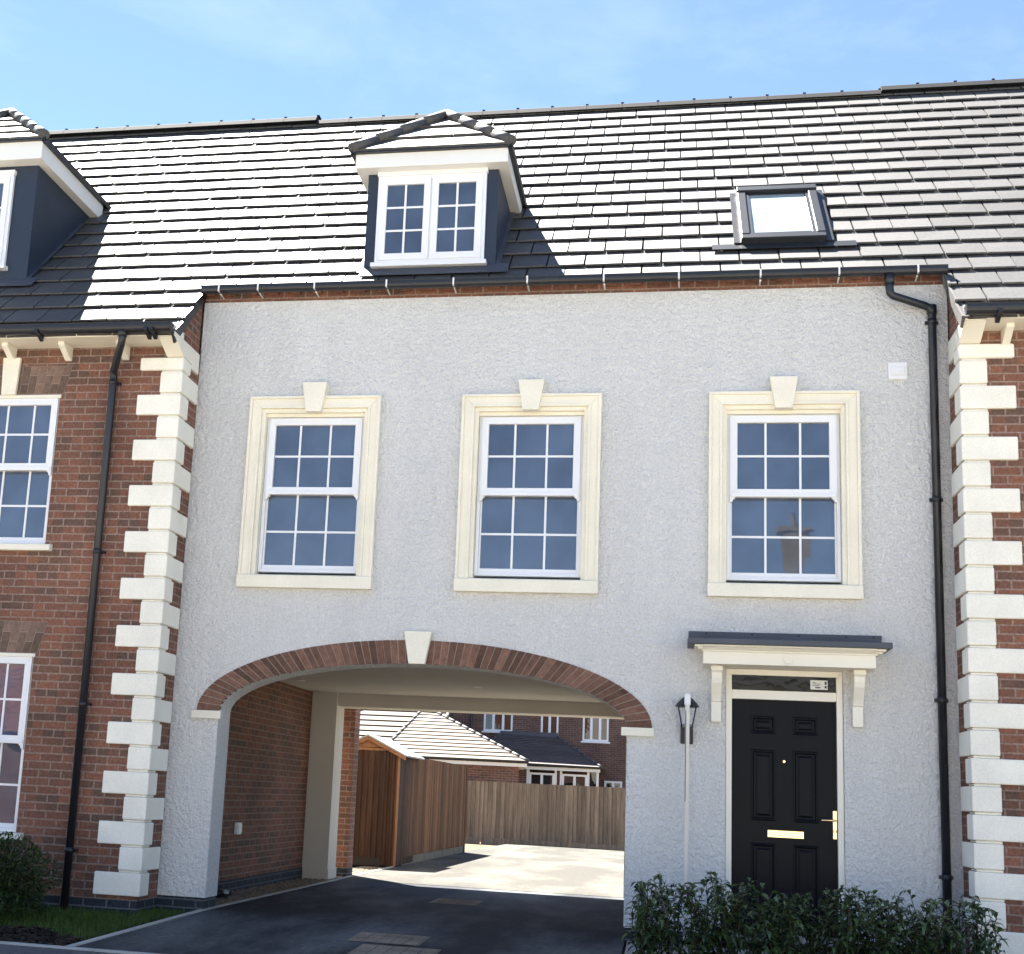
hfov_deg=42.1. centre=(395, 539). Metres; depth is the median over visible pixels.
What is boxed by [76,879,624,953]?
driveway
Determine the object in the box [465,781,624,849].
timber fence
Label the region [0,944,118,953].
footway
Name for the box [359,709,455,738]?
brick garage
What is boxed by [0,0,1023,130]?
sky
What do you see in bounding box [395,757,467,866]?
timber fence
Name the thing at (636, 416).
rendered house
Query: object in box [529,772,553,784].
window
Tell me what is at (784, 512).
window frame
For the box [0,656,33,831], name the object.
window frame
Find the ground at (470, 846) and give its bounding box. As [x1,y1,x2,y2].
[352,842,625,953]
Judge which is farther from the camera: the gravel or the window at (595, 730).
the window at (595, 730)
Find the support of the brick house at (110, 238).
on the ground at (470, 846)
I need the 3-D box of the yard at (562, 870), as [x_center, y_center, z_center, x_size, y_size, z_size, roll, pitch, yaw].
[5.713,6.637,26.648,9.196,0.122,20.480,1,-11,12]
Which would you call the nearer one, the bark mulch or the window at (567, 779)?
the bark mulch
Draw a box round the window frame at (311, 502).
[258,418,363,574]
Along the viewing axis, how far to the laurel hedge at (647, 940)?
10.01 m
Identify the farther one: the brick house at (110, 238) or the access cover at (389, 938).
the brick house at (110, 238)
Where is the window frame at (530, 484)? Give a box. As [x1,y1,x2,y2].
[474,416,583,578]
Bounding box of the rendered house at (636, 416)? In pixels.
[156,88,971,953]
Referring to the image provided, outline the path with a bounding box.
[624,941,787,953]
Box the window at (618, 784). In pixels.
[604,781,621,787]
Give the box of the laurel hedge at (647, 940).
[621,871,1008,953]
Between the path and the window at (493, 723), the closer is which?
the path
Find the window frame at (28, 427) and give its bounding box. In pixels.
[0,398,59,543]
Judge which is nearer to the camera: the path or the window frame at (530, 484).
the path
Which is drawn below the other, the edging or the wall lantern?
the edging
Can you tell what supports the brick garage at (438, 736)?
on the ground at (470, 846)
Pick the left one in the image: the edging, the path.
the edging
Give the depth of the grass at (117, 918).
11.34 m
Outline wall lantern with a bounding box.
[675,697,698,743]
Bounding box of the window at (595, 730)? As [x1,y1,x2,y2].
[581,718,609,743]
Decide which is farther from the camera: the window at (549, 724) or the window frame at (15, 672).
the window at (549, 724)
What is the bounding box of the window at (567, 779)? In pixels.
[562,774,586,785]
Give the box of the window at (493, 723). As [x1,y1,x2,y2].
[482,714,512,732]
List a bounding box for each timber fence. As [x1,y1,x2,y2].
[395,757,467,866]
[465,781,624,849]
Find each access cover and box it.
[347,932,428,945]
[347,944,440,953]
[429,898,482,905]
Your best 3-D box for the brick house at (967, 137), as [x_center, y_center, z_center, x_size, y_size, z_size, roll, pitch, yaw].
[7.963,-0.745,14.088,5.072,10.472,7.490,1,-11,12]
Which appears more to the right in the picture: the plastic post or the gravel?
the plastic post
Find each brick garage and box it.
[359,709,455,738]
[390,711,528,782]
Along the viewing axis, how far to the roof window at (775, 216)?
13.29 m
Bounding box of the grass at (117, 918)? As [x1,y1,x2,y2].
[0,902,190,940]
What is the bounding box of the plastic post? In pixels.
[683,694,690,949]
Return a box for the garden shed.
[352,734,424,865]
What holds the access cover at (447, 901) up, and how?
on the driveway
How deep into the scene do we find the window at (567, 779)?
46.37 m
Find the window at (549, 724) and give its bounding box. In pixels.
[541,716,559,736]
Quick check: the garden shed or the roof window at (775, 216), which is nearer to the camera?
the roof window at (775, 216)
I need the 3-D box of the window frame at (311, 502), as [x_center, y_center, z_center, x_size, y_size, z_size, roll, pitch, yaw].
[-0.816,-0.434,12.977,0.998,1.554,0.124,1,-11,12]
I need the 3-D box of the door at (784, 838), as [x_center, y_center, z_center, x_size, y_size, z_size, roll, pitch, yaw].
[3.384,2.408,11.520,0.884,1.998,0.112,1,-11,12]
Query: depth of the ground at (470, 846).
22.40 m
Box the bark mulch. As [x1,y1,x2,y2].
[0,925,83,945]
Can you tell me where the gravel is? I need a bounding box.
[215,866,382,904]
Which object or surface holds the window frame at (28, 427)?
in the brick house at (110, 238)
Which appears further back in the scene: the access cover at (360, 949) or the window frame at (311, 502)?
the window frame at (311, 502)
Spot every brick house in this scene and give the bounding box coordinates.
[0,108,360,914]
[454,713,625,787]
[877,78,1023,953]
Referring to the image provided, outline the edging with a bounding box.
[0,866,393,953]
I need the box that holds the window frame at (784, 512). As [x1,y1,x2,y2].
[726,414,840,583]
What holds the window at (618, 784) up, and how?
in the brick house at (575, 751)
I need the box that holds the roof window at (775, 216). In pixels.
[712,184,856,249]
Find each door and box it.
[353,749,386,857]
[731,699,837,937]
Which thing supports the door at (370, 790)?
in the garden shed
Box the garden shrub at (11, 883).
[0,831,62,920]
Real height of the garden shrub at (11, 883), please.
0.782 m
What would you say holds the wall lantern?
attached to the rendered house at (636, 416)
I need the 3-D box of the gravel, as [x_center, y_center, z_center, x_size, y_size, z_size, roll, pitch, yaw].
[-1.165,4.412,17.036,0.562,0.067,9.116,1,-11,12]
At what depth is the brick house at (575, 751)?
49.02 m
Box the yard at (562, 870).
[343,844,623,896]

